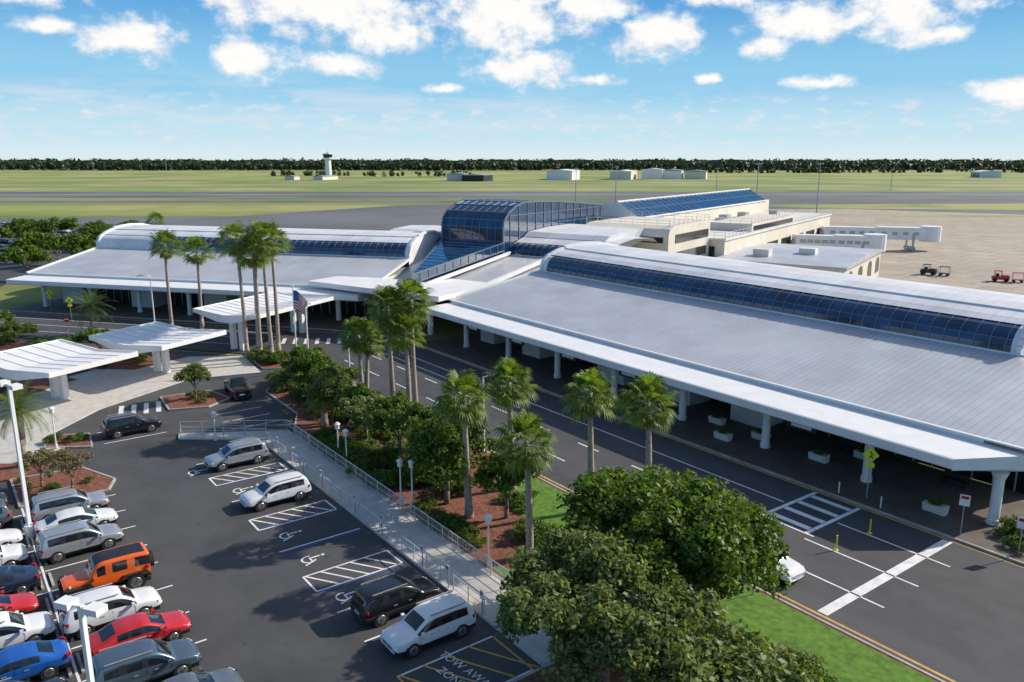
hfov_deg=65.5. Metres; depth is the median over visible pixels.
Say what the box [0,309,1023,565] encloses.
road kerb
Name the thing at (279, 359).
shrub
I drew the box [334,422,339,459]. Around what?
street lamp
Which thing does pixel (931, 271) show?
baggage tractor
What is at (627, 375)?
hanging sign
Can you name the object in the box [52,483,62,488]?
shrub
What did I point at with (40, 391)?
bed kerb
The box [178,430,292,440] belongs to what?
walkway
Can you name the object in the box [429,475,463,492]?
shrub
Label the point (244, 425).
handrail fence
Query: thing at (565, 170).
roof
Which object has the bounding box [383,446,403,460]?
shrub
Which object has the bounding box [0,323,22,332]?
shrub
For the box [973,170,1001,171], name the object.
roof
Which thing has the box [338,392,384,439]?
oak tree
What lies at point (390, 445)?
shrub
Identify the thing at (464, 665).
painted lettering
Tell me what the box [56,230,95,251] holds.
oak tree
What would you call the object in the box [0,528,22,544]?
parked car
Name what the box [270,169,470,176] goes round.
distant tree line
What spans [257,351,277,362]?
shrub
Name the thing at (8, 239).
parking lot
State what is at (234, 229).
palm tree
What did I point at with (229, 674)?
parked car
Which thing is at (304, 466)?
handrail fence
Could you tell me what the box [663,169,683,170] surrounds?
roof
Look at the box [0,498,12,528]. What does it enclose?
parked suv
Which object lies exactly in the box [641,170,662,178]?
walls
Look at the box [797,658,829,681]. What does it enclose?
shrub
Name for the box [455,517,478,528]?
shrub
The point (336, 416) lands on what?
shrub
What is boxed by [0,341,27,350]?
planting bed
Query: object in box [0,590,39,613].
parked car
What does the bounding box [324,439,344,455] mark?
shrub
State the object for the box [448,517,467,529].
shrub
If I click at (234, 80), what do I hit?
sky
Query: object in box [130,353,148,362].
shrub
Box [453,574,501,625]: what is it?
handrail fence
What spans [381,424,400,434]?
shrub
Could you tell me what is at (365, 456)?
shrub
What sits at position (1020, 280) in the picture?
baggage cart
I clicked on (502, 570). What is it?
lawn
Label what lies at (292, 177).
walls
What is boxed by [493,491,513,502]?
shrub
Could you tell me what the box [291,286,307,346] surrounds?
flagpole
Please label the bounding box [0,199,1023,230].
taxiway
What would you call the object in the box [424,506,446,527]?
shrub
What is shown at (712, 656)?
oak tree
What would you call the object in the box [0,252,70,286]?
access road
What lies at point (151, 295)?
street light
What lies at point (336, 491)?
handrail fence
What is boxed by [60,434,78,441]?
shrub
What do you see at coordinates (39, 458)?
crape myrtle tree
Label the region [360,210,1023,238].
taxiway markings
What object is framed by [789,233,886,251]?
jet bridge
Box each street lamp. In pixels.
[48,406,57,448]
[210,411,216,440]
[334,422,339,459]
[342,429,347,467]
[396,458,402,504]
[408,460,414,507]
[484,514,492,566]
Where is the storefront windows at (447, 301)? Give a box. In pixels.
[382,298,450,320]
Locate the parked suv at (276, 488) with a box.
[239,470,310,511]
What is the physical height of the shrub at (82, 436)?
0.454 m
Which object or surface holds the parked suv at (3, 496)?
on the parking lot at (250, 599)
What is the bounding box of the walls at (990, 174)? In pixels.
[971,171,1001,177]
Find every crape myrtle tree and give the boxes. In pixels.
[15,447,65,486]
[43,448,94,487]
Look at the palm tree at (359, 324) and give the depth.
72.82 m
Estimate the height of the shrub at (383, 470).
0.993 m
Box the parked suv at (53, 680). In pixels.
[0,677,67,681]
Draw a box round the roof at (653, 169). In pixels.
[642,168,664,169]
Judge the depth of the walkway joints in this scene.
50.71 m
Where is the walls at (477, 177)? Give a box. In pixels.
[462,175,492,180]
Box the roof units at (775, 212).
[715,210,779,220]
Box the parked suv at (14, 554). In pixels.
[0,543,28,565]
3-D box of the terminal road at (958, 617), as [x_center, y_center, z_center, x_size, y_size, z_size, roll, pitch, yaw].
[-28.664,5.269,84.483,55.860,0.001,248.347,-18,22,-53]
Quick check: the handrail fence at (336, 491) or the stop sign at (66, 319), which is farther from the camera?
the stop sign at (66, 319)
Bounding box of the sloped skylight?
[619,189,764,216]
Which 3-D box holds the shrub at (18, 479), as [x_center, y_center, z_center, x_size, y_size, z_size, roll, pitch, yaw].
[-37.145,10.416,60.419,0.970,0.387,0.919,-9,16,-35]
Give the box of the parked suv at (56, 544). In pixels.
[34,519,123,563]
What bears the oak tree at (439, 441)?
on the planting bed at (502, 543)
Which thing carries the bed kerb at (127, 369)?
on the parking lot at (250, 599)
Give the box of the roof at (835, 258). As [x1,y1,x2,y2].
[716,243,883,269]
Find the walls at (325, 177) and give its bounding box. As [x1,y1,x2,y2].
[313,176,337,179]
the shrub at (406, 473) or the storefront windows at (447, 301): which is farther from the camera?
the storefront windows at (447, 301)
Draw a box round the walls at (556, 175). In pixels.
[547,171,579,179]
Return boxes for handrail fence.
[179,420,293,434]
[180,427,266,439]
[265,432,285,456]
[291,452,315,481]
[292,423,512,583]
[322,475,350,508]
[358,503,391,540]
[401,535,440,579]
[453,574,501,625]
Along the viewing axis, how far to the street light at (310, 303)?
90.98 m
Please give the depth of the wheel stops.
43.92 m
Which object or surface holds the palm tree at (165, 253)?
on the terminal road at (958, 617)
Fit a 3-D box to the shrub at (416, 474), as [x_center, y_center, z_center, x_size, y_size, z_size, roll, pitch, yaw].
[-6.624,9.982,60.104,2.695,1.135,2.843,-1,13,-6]
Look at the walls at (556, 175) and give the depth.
917.35 m
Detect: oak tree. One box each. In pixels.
[0,226,15,238]
[0,244,52,271]
[0,309,15,321]
[2,218,36,230]
[7,231,48,263]
[11,222,34,234]
[30,219,49,232]
[35,232,67,260]
[46,216,78,235]
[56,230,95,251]
[69,245,96,255]
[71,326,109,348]
[79,219,111,230]
[81,221,111,239]
[118,220,140,224]
[172,361,211,398]
[280,344,325,367]
[284,348,333,383]
[303,371,352,422]
[304,360,364,383]
[331,382,380,429]
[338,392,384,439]
[359,388,419,453]
[394,393,488,431]
[402,417,499,504]
[472,449,543,518]
[493,521,727,681]
[555,463,791,599]
[616,589,823,681]
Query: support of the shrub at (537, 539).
on the planting bed at (502, 543)
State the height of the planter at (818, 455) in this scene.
0.971 m
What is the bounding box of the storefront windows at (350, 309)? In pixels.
[61,287,381,314]
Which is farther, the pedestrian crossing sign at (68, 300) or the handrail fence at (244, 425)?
the pedestrian crossing sign at (68, 300)
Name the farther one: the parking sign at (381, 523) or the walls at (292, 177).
the walls at (292, 177)
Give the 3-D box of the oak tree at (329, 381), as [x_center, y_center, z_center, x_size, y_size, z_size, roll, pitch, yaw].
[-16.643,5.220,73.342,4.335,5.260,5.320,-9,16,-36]
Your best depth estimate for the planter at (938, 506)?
54.79 m
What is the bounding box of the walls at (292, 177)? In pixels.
[285,176,299,179]
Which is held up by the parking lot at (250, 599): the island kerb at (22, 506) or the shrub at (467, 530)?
the island kerb at (22, 506)
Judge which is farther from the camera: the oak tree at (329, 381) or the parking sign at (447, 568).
the oak tree at (329, 381)
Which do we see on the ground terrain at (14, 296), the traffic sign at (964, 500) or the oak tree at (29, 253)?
the oak tree at (29, 253)
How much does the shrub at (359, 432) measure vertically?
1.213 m
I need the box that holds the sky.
[0,0,1023,160]
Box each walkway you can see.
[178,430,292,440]
[263,434,572,665]
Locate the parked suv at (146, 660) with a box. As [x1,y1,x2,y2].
[92,636,201,681]
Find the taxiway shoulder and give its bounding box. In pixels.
[0,201,457,202]
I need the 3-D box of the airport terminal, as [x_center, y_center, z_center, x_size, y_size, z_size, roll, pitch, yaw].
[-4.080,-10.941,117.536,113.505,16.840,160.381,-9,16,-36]
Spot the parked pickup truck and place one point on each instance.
(237, 387)
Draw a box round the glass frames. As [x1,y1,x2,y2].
[620,190,763,216]
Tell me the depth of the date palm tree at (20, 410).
62.34 m
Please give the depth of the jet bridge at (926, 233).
211.40 m
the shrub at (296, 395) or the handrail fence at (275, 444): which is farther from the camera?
the shrub at (296, 395)
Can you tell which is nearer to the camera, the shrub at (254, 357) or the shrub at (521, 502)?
the shrub at (521, 502)
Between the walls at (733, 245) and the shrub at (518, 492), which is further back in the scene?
the walls at (733, 245)
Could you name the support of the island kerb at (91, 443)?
on the parking lot at (250, 599)
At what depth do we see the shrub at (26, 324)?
114.22 m
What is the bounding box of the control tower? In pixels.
[323,150,332,174]
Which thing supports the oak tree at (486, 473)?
on the planting bed at (502, 543)
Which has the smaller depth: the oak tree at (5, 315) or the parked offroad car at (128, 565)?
the parked offroad car at (128, 565)
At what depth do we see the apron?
218.67 m
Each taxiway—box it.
[0,183,745,183]
[0,187,131,187]
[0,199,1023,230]
[948,201,1023,203]
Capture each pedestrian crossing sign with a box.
[45,289,51,307]
[65,297,72,319]
[863,448,878,497]
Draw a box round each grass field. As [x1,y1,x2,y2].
[0,171,1023,191]
[0,205,381,215]
[769,203,1023,209]
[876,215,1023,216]
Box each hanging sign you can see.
[467,326,478,332]
[510,338,523,345]
[560,353,576,361]
[619,371,638,379]
[787,421,816,434]
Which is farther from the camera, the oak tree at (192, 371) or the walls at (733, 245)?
the walls at (733, 245)
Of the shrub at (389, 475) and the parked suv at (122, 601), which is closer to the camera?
the parked suv at (122, 601)
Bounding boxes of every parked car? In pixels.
[0,238,7,243]
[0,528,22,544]
[0,563,40,593]
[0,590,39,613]
[0,608,55,649]
[0,636,71,681]
[33,505,118,536]
[56,229,70,232]
[89,608,191,656]
[162,666,243,681]
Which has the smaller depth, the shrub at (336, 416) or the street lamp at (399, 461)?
the street lamp at (399, 461)
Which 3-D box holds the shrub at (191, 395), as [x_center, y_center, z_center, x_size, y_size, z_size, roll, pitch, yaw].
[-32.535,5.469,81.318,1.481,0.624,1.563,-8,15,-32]
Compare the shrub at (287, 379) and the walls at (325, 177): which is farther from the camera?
the walls at (325, 177)
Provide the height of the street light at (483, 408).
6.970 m
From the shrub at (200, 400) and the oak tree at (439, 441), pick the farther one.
the shrub at (200, 400)
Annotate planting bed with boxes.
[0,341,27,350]
[0,377,76,400]
[0,463,50,481]
[88,346,183,369]
[250,356,287,367]
[268,384,939,681]
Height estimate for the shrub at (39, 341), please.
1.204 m
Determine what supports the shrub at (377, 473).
on the planting bed at (502, 543)
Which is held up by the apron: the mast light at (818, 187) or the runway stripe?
the mast light at (818, 187)
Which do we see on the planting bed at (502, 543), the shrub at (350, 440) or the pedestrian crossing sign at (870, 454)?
the shrub at (350, 440)
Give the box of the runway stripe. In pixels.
[0,194,104,194]
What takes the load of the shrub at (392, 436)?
on the planting bed at (502, 543)
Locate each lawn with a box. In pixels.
[493,566,514,579]
[495,475,935,681]
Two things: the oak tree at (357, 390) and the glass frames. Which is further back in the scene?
the glass frames
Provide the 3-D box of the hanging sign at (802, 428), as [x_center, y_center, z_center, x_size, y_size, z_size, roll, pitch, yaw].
[22.612,6.552,62.157,0.130,0.870,2.600,-9,16,-36]
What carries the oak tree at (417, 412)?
on the planting bed at (502, 543)
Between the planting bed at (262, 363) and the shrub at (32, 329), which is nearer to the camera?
the planting bed at (262, 363)
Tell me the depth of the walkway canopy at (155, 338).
90.66 m
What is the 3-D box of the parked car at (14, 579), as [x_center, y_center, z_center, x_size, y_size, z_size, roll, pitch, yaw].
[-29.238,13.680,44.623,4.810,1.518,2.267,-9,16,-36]
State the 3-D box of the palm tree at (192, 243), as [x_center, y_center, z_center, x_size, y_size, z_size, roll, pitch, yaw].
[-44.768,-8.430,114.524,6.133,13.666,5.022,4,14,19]
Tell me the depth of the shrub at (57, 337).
104.38 m
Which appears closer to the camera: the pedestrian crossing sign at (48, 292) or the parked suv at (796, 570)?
the parked suv at (796, 570)
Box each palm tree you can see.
[0,378,56,465]
[63,288,114,328]
[144,211,165,224]
[146,228,185,324]
[177,235,218,328]
[210,219,252,358]
[230,240,269,347]
[232,232,281,359]
[240,219,287,362]
[253,219,294,349]
[301,387,339,426]
[337,316,379,382]
[350,320,386,386]
[362,285,413,397]
[381,278,436,401]
[381,311,425,401]
[431,368,493,518]
[478,356,540,489]
[490,408,558,558]
[559,366,619,476]
[607,371,678,472]
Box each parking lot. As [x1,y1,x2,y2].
[0,225,116,257]
[0,338,540,681]
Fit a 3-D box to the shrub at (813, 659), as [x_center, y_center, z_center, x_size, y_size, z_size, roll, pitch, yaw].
[13.630,15.253,37.845,2.171,0.974,1.839,-6,14,-23]
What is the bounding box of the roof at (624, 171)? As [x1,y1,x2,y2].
[609,170,636,171]
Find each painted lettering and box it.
[435,667,464,681]
[441,651,489,681]
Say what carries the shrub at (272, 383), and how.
on the planting bed at (502, 543)
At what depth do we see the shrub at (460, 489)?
57.78 m
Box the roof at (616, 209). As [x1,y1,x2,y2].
[603,188,766,216]
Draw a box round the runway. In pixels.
[0,191,1023,197]
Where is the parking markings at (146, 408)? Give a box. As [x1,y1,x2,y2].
[13,401,537,681]
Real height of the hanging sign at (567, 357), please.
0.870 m
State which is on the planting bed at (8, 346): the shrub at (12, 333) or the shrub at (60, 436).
the shrub at (12, 333)
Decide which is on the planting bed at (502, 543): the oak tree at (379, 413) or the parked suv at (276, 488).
the oak tree at (379, 413)
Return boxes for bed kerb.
[0,377,77,401]
[84,346,185,369]
[249,357,289,369]
[266,384,945,681]
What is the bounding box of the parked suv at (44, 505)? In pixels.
[29,486,109,521]
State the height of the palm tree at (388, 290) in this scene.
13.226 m
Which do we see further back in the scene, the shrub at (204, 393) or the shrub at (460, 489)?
the shrub at (204, 393)
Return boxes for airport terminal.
[6,198,1023,561]
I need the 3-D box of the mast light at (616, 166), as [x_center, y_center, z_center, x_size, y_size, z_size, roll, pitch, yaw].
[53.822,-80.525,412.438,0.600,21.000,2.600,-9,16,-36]
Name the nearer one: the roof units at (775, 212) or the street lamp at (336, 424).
the street lamp at (336, 424)
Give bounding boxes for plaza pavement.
[0,356,260,463]
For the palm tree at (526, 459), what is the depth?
46.61 m
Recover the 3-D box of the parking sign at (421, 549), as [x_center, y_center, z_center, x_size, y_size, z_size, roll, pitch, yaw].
[-5.355,12.907,47.556,0.091,1.500,0.320,-9,16,-36]
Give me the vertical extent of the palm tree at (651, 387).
11.251 m
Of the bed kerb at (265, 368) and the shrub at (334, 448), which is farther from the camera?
the bed kerb at (265, 368)
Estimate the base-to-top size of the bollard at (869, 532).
1.000 m
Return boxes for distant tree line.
[0,157,1023,163]
[0,159,1023,170]
[6,159,1023,168]
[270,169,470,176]
[652,165,1023,172]
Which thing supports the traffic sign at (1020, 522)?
on the airport terminal
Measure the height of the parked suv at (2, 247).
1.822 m
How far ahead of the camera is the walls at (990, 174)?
1032.98 m
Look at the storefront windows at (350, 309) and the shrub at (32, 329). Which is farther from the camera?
the storefront windows at (350, 309)
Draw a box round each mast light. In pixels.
[614,165,618,201]
[756,163,761,193]
[816,163,823,212]
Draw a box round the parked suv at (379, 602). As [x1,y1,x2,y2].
[350,573,441,626]
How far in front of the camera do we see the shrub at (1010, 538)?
49.95 m
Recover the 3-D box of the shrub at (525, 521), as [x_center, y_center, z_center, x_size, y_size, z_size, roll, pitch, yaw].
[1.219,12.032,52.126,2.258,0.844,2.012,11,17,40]
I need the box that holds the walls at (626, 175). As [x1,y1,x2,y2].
[610,172,636,179]
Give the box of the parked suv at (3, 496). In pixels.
[0,492,8,504]
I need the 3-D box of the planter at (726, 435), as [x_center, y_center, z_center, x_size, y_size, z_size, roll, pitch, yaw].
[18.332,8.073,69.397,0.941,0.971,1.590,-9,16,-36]
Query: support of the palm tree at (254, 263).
on the planting bed at (262, 363)
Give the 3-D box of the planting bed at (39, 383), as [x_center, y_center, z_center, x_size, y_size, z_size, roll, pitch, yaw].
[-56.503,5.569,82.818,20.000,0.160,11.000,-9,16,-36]
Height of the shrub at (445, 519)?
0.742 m
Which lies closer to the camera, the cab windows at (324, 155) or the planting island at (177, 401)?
the planting island at (177, 401)
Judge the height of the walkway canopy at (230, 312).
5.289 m
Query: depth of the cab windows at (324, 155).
955.29 m
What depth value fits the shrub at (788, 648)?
38.37 m
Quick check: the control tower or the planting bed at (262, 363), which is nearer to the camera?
the planting bed at (262, 363)
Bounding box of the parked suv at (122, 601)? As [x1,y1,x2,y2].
[58,583,162,638]
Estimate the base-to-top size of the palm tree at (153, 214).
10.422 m
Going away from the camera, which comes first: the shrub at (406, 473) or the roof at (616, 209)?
the shrub at (406, 473)
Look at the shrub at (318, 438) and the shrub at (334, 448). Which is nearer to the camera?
the shrub at (334, 448)
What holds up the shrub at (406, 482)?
on the planting bed at (502, 543)
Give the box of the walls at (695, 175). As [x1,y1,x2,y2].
[684,172,706,178]
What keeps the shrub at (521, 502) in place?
on the lawn at (847, 658)
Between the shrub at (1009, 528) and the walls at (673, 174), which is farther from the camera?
the walls at (673, 174)
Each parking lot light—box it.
[0,379,34,537]
[53,595,107,681]
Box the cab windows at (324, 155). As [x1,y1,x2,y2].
[323,154,332,157]
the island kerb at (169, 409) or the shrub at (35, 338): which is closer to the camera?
the island kerb at (169, 409)
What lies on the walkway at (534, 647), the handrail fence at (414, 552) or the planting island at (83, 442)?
the handrail fence at (414, 552)
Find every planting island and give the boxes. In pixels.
[13,468,112,505]
[46,434,90,446]
[162,391,227,408]
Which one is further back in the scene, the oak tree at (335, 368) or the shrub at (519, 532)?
the oak tree at (335, 368)
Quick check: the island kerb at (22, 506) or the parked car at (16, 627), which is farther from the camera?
the island kerb at (22, 506)
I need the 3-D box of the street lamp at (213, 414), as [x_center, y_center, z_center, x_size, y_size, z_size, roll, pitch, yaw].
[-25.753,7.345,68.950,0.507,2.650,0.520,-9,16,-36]
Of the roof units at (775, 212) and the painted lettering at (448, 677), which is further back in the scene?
the roof units at (775, 212)
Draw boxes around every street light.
[137,275,154,320]
[305,302,312,347]
[347,319,366,365]
[482,373,508,453]
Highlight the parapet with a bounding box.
[709,211,831,240]
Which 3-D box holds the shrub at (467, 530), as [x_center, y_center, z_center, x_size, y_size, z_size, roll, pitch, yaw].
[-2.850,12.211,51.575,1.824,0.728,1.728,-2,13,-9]
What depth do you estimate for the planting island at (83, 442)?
68.72 m
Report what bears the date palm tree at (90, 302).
on the terminal road at (958, 617)
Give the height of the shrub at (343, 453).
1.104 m
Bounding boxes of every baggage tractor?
[920,264,937,275]
[991,270,1009,281]
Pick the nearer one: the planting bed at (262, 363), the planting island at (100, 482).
the planting island at (100, 482)
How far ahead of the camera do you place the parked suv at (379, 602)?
42.40 m
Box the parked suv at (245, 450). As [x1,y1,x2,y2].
[203,436,268,471]
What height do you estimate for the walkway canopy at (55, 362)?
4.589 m
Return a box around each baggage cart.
[938,266,950,276]
[1012,272,1023,282]
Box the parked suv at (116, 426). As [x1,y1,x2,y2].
[100,411,161,438]
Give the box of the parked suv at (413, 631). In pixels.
[380,591,475,658]
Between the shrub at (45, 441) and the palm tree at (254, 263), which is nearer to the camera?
the shrub at (45, 441)
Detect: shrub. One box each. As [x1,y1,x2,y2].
[0,320,20,325]
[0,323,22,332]
[0,329,18,338]
[0,336,17,344]
[3,325,17,331]
[16,326,38,334]
[16,476,28,482]
[22,322,37,327]
[25,337,47,343]
[26,339,49,345]
[42,435,59,443]
[43,432,63,441]
[46,481,57,488]
[50,335,69,340]
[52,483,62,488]
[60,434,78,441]
[76,434,89,440]
[80,475,94,481]
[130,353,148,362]
[185,391,198,398]
[193,398,207,402]
[198,390,213,397]
[247,349,258,359]
[250,349,268,360]
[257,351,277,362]
[264,368,287,379]
[266,349,284,362]
[266,350,289,362]
[266,350,290,359]
[267,370,290,381]
[267,378,285,391]
[281,377,296,388]
[283,379,301,388]
[289,382,308,398]
[292,385,306,397]
[302,398,327,408]
[304,405,330,415]
[310,424,341,436]
[311,435,330,443]
[312,434,343,450]
[315,428,336,437]
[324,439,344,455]
[328,437,363,449]
[329,410,350,421]
[329,443,349,459]
[332,448,357,462]
[335,408,346,420]
[342,440,368,453]
[343,458,373,474]
[344,449,379,468]
[344,456,356,468]
[355,424,379,438]
[355,447,382,455]
[361,438,382,449]
[362,468,391,485]
[368,448,386,461]
[372,469,394,486]
[378,470,407,486]
[380,452,405,466]
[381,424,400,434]
[381,429,409,441]
[381,439,408,456]
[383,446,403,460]
[391,460,422,480]
[402,474,424,486]
[407,500,427,512]
[413,466,440,482]
[414,495,439,512]
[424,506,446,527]
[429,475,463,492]
[433,511,464,530]
[441,516,457,528]
[444,479,463,494]
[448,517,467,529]
[451,529,469,539]
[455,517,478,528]
[455,523,481,539]
[458,475,474,487]
[461,533,489,546]
[466,526,479,536]
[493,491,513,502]
[501,492,522,502]
[509,518,544,540]
[510,495,533,509]
[512,490,523,499]
[512,517,548,538]
[515,519,549,525]
[522,490,539,498]
[531,541,563,556]
[533,528,552,547]
[542,523,568,539]
[769,641,791,653]
[773,644,798,662]
[788,649,826,668]
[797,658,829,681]
[807,664,838,681]
[993,521,1022,540]
[998,514,1023,533]
[1000,534,1023,551]
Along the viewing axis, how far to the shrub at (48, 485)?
59.19 m
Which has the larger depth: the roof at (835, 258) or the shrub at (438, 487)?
the roof at (835, 258)
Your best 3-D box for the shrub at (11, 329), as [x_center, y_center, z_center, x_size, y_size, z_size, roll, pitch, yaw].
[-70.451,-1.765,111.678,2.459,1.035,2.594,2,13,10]
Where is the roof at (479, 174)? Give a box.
[465,173,492,174]
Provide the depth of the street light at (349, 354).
84.32 m
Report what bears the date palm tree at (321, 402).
on the planting bed at (502, 543)
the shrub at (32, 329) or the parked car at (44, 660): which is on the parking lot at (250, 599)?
the parked car at (44, 660)
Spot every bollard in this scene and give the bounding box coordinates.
[833,535,838,550]
[867,519,871,533]
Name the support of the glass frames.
attached to the sloped skylight
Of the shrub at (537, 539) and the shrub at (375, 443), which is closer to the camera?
the shrub at (537, 539)
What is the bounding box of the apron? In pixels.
[768,209,1023,294]
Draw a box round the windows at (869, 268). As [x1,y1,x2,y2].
[849,257,878,275]
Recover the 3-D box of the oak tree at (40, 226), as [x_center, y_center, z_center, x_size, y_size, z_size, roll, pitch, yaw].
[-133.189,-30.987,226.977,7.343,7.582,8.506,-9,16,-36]
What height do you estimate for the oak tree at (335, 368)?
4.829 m
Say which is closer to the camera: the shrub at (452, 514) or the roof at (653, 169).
the shrub at (452, 514)
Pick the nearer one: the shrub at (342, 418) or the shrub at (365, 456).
the shrub at (365, 456)
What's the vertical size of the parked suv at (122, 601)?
1.822 m
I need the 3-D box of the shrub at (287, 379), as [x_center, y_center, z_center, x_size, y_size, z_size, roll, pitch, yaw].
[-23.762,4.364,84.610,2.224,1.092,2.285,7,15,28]
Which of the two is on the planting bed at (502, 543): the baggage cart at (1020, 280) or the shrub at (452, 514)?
the shrub at (452, 514)
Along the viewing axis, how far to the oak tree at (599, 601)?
32.96 m
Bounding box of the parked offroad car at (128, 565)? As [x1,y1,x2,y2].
[57,542,153,596]
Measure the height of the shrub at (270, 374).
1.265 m
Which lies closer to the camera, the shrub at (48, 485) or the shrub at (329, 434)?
the shrub at (48, 485)
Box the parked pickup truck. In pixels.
[224,376,251,399]
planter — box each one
[708,412,726,425]
[713,427,732,441]
[751,427,770,440]
[808,448,829,463]
[853,446,874,460]
[922,497,949,515]
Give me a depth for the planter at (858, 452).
64.90 m
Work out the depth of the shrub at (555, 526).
50.78 m
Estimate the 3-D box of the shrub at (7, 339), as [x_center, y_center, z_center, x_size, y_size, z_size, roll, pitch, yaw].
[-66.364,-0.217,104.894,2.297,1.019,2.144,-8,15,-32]
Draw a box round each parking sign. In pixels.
[379,514,382,534]
[420,545,422,566]
[446,564,448,587]
[480,590,482,614]
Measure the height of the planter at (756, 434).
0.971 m
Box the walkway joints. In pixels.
[286,440,553,662]
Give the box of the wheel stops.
[20,519,84,677]
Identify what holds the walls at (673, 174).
on the grass field at (902, 181)
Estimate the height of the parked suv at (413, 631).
1.822 m
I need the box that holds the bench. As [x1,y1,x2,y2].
[941,470,969,488]
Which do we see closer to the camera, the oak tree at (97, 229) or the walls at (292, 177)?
the oak tree at (97, 229)
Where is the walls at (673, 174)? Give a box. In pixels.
[663,171,683,178]
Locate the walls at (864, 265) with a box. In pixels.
[790,253,880,276]
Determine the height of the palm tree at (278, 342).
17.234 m
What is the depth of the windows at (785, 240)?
181.72 m
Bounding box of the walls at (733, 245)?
[603,200,829,256]
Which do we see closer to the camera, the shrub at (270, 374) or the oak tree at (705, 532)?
the oak tree at (705, 532)
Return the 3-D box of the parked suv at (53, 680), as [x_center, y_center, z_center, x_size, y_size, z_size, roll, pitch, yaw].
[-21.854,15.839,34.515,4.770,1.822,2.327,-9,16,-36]
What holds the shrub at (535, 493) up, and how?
on the lawn at (847, 658)
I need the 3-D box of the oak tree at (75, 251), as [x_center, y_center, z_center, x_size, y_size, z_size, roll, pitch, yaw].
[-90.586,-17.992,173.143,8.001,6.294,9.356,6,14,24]
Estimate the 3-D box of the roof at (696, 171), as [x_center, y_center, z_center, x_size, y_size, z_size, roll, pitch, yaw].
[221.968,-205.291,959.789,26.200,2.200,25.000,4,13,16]
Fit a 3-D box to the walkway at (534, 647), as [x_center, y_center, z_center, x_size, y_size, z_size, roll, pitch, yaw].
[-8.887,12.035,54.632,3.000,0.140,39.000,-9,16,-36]
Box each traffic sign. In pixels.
[959,494,970,534]
[1016,516,1023,554]
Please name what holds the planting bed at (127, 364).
on the parking lot at (250, 599)
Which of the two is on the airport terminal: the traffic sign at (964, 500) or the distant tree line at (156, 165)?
the traffic sign at (964, 500)
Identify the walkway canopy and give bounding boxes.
[0,339,137,399]
[89,321,226,372]
[193,291,333,350]
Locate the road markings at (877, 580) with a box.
[11,312,1023,681]
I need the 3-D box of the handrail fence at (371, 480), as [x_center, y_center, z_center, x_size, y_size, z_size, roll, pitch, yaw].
[-8.697,10.992,56.454,0.070,1.080,35.870,-9,16,-36]
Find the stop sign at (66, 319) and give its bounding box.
[63,316,69,336]
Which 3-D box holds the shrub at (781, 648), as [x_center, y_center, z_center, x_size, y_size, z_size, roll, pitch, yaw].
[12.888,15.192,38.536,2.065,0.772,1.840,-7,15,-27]
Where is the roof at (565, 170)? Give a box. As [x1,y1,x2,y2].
[549,169,579,171]
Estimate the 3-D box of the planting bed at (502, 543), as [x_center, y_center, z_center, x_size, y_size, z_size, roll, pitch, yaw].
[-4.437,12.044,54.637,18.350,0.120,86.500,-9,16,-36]
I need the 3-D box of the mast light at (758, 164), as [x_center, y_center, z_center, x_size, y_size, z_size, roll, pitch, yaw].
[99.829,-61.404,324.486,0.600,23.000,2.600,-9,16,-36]
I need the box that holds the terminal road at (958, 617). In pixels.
[0,311,1023,681]
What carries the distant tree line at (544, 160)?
on the ground terrain at (14, 296)
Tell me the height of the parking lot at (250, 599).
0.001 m
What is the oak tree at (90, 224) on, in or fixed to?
on the parking lot at (8, 239)
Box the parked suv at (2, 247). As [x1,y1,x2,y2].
[0,244,12,250]
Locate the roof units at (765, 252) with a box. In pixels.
[753,247,817,256]
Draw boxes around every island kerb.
[10,467,115,508]
[43,433,92,447]
[160,390,229,410]
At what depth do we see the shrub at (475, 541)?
50.19 m
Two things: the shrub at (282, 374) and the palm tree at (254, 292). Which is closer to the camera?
the shrub at (282, 374)
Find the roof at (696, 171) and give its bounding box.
[684,170,707,171]
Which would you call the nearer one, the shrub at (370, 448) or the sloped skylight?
the shrub at (370, 448)
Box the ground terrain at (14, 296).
[0,160,1023,494]
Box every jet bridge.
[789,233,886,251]
[818,225,941,250]
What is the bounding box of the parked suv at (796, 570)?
[752,544,805,584]
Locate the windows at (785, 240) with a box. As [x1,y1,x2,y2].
[708,218,820,256]
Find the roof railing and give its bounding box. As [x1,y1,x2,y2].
[710,210,827,238]
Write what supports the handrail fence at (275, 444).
on the walkway at (534, 647)
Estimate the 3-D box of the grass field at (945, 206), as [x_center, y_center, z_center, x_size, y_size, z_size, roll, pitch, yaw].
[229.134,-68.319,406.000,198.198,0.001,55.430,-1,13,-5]
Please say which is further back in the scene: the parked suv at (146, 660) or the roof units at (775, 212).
the roof units at (775, 212)
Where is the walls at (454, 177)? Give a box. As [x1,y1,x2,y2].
[447,174,464,180]

